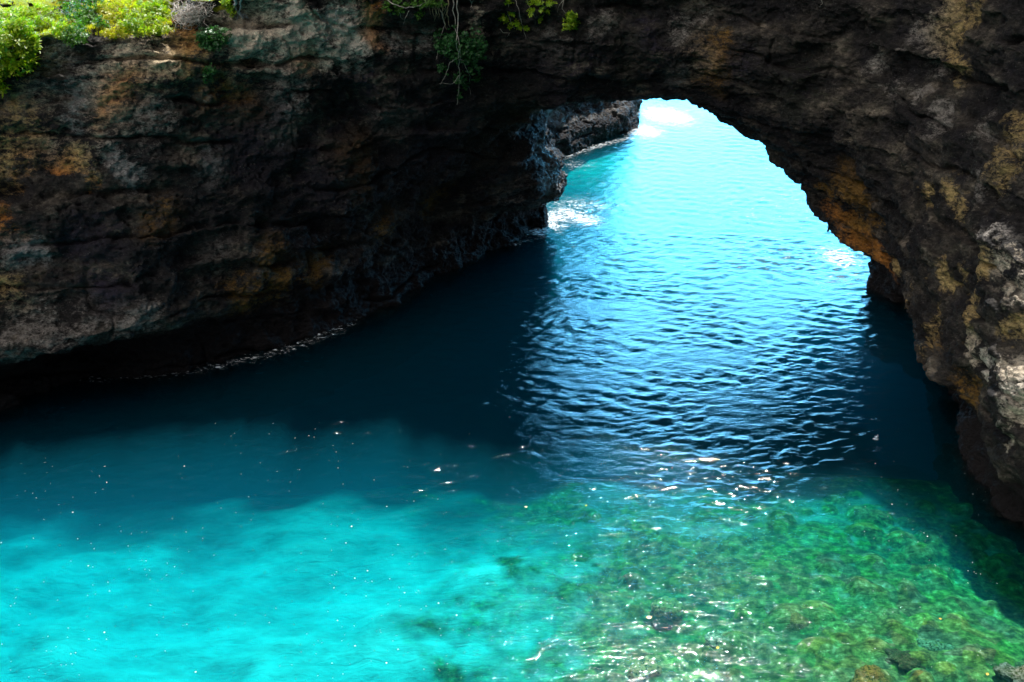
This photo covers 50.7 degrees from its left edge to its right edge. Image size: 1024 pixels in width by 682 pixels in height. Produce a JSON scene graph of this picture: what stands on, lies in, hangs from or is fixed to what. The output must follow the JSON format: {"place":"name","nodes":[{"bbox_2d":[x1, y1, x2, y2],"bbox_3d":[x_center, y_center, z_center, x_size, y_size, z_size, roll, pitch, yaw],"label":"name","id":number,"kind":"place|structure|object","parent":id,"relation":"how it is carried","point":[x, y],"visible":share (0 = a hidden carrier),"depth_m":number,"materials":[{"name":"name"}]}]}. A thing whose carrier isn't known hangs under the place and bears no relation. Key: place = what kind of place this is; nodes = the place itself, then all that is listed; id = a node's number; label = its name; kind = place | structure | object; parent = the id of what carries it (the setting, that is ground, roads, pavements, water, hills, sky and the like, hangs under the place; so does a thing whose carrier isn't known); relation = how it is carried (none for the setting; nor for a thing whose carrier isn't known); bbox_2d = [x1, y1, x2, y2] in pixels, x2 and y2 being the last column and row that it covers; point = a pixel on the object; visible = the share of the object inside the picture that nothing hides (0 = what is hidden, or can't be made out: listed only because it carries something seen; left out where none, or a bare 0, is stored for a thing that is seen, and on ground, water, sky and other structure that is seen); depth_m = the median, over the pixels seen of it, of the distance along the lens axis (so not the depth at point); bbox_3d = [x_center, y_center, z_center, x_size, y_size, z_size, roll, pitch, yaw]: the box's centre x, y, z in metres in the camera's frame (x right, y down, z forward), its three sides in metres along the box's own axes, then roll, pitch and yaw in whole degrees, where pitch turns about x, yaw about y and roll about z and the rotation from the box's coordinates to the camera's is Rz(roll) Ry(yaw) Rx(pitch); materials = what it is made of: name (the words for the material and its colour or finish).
{"place":"outdoors","nodes":[
{"label":"outdoors","id":0,"kind":"place"},
{"bbox_2d":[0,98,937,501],"bbox_3d":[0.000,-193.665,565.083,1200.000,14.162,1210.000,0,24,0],"label":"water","id":1,"kind":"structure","parent":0,"point":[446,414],"depth_m":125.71,"materials":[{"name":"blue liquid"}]},
{"bbox_2d":[1,420,980,677],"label":"foam flecks","id":2,"kind":"object","parent":1,"relation":"on","point":[399,600],"visible":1,"depth_m":73.36,"materials":[{"name":"white liquid"}]},
{"bbox_2d":[0,0,1023,552],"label":"cliff","id":3,"kind":"structure","parent":0,"point":[290,176],"depth_m":106.88,"materials":[{"name":"stone"}]},
{"bbox_2d":[0,8,42,97],"bbox_3d":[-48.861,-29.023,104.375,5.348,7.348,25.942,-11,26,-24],"label":"shrub","id":4,"kind":"object","parent":3,"relation":"on","point":[17,39],"visible":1,"depth_m":94.89,"materials":[{"name":"green plant"}]},
{"bbox_2d":[3,2,72,39],"bbox_3d":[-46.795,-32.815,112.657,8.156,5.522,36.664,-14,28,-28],"label":"shrub","id":5,"kind":"object","parent":3,"relation":"on","point":[41,25],"visible":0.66,"depth_m":115.92,"materials":[{"name":"green plant"}]},
{"bbox_2d":[40,0,92,47],"bbox_3d":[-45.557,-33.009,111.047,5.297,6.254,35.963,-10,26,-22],"label":"shrub","id":6,"kind":"object","parent":3,"relation":"on","point":[72,6],"visible":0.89,"depth_m":97.73,"materials":[{"name":"green plant"}]},
{"bbox_2d":[0,0,178,35],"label":"grass","id":7,"kind":"structure","parent":3,"relation":"on","point":[89,26],"depth_m":103.52,"materials":[{"name":"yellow plant"}]},
{"bbox_2d":[76,0,110,28],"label":"shrub","id":8,"kind":"object","parent":3,"relation":"on","point":[91,16],"visible":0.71,"depth_m":101.27,"materials":[{"name":"green plant"}]},
{"bbox_2d":[94,0,134,39],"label":"shrub","id":9,"kind":"object","parent":3,"relation":"on","point":[107,9],"visible":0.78,"depth_m":100.38,"materials":[{"name":"yellow plant"}]},
{"bbox_2d":[111,0,176,37],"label":"shrub","id":10,"kind":"object","parent":3,"relation":"on","point":[156,10],"visible":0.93,"depth_m":100.22,"materials":[{"name":"green plant"}]},
{"bbox_2d":[125,36,169,52],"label":"root","id":11,"kind":"object","parent":3,"relation":"attached to","point":[145,43],"visible":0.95,"depth_m":98.35,"materials":[{"name":"brown wood"}]},
{"bbox_2d":[166,0,219,31],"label":"bare bush","id":12,"kind":"object","parent":3,"relation":"on","point":[196,18],"visible":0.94,"depth_m":100.18,"materials":[{"name":"grey plant"}]},
{"bbox_2d":[202,62,217,83],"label":"cliff bush","id":13,"kind":"object","parent":3,"relation":"attached to","point":[210,70],"visible":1,"depth_m":100.95,"materials":[{"name":"green plant"}]},
{"bbox_2d":[194,25,232,51],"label":"cliff bush","id":14,"kind":"object","parent":3,"relation":"on","point":[210,41],"visible":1,"depth_m":100.51,"materials":[{"name":"green plant"}]},
{"bbox_2d":[219,0,236,17],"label":"creeper","id":15,"kind":"object","parent":3,"relation":"attached to","point":[228,6],"visible":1,"depth_m":101.69,"materials":[{"name":"green plant"}]},
{"bbox_2d":[233,0,248,18],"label":"root","id":16,"kind":"object","parent":3,"relation":"attached to","point":[238,12],"visible":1,"depth_m":102.43,"materials":[{"name":"grey wood"}]},
{"bbox_2d":[317,9,343,41],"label":"root","id":17,"kind":"object","parent":3,"relation":"attached to","point":[327,24],"visible":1,"depth_m":106.12,"materials":[{"name":"wood"}]},
{"bbox_2d":[381,0,447,21],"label":"creeper","id":18,"kind":"object","parent":3,"relation":"hanging from","point":[395,3],"visible":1,"depth_m":107.88,"materials":[{"name":"green plant"}]},
{"bbox_2d":[429,0,449,29],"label":"root","id":19,"kind":"object","parent":3,"relation":"attached to","point":[446,10],"visible":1,"depth_m":109.43,"materials":[{"name":"plant"}]},
{"bbox_2d":[432,0,487,102],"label":"hanging vine","id":20,"kind":"object","parent":3,"relation":"hanging from","point":[468,50],"visible":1,"depth_m":111.99,"materials":[{"name":"green plant"}]},
{"bbox_2d":[498,0,557,35],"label":"creeper","id":21,"kind":"object","parent":3,"relation":"hanging from","point":[516,24],"visible":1,"depth_m":113.16,"materials":[{"name":"green plant"}]},
{"bbox_2d":[558,0,580,30],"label":"creeper","id":22,"kind":"object","parent":3,"relation":"hanging from","point":[571,15],"visible":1,"depth_m":113.27,"materials":[{"name":"green plant"}]},
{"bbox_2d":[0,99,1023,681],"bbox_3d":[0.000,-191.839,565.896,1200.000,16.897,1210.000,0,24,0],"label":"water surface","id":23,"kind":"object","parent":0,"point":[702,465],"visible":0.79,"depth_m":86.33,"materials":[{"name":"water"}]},
{"bbox_2d":[626,659,661,681],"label":"boulder","id":24,"kind":"object","parent":23,"relation":"on","point":[634,673],"visible":0.99,"depth_m":69.19,"materials":[{"name":"stone"}]},
{"bbox_2d":[643,610,672,629],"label":"boulder","id":25,"kind":"object","parent":23,"relation":"on","point":[661,622],"visible":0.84,"depth_m":74.62,"materials":[{"name":"stone"}]},
{"bbox_2d":[651,596,684,620],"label":"boulder","id":26,"kind":"object","parent":23,"relation":"on","point":[669,608],"visible":0.94,"depth_m":75.28,"materials":[{"name":"stone"}]},
{"bbox_2d":[704,629,734,646],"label":"boulder","id":27,"kind":"object","parent":23,"relation":"on","point":[714,637],"visible":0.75,"depth_m":72.16,"materials":[{"name":"stone"}]},
{"bbox_2d":[844,618,854,622],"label":"boulder","id":28,"kind":"object","parent":23,"relation":"on","point":[850,621],"visible":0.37,"depth_m":73.38,"materials":[{"name":"stone"}]},
{"bbox_2d":[849,664,889,681],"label":"boulder","id":29,"kind":"object","parent":23,"relation":"on","point":[869,673],"visible":1,"depth_m":67.33,"materials":[{"name":"stone"}]},
{"bbox_2d":[884,648,925,671],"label":"boulder","id":30,"kind":"object","parent":23,"relation":"on","point":[904,660],"visible":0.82,"depth_m":69.05,"materials":[{"name":"stone"}]},
{"bbox_2d":[916,638,953,650],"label":"boulder","id":31,"kind":"object","parent":23,"relation":"on","point":[930,645],"visible":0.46,"depth_m":70.71,"materials":[{"name":"stone"}]},
{"bbox_2d":[992,662,1023,681],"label":"boulder","id":32,"kind":"object","parent":23,"relation":"on","point":[1006,671],"visible":1,"depth_m":67.37,"materials":[{"name":"stone"}]}
]}

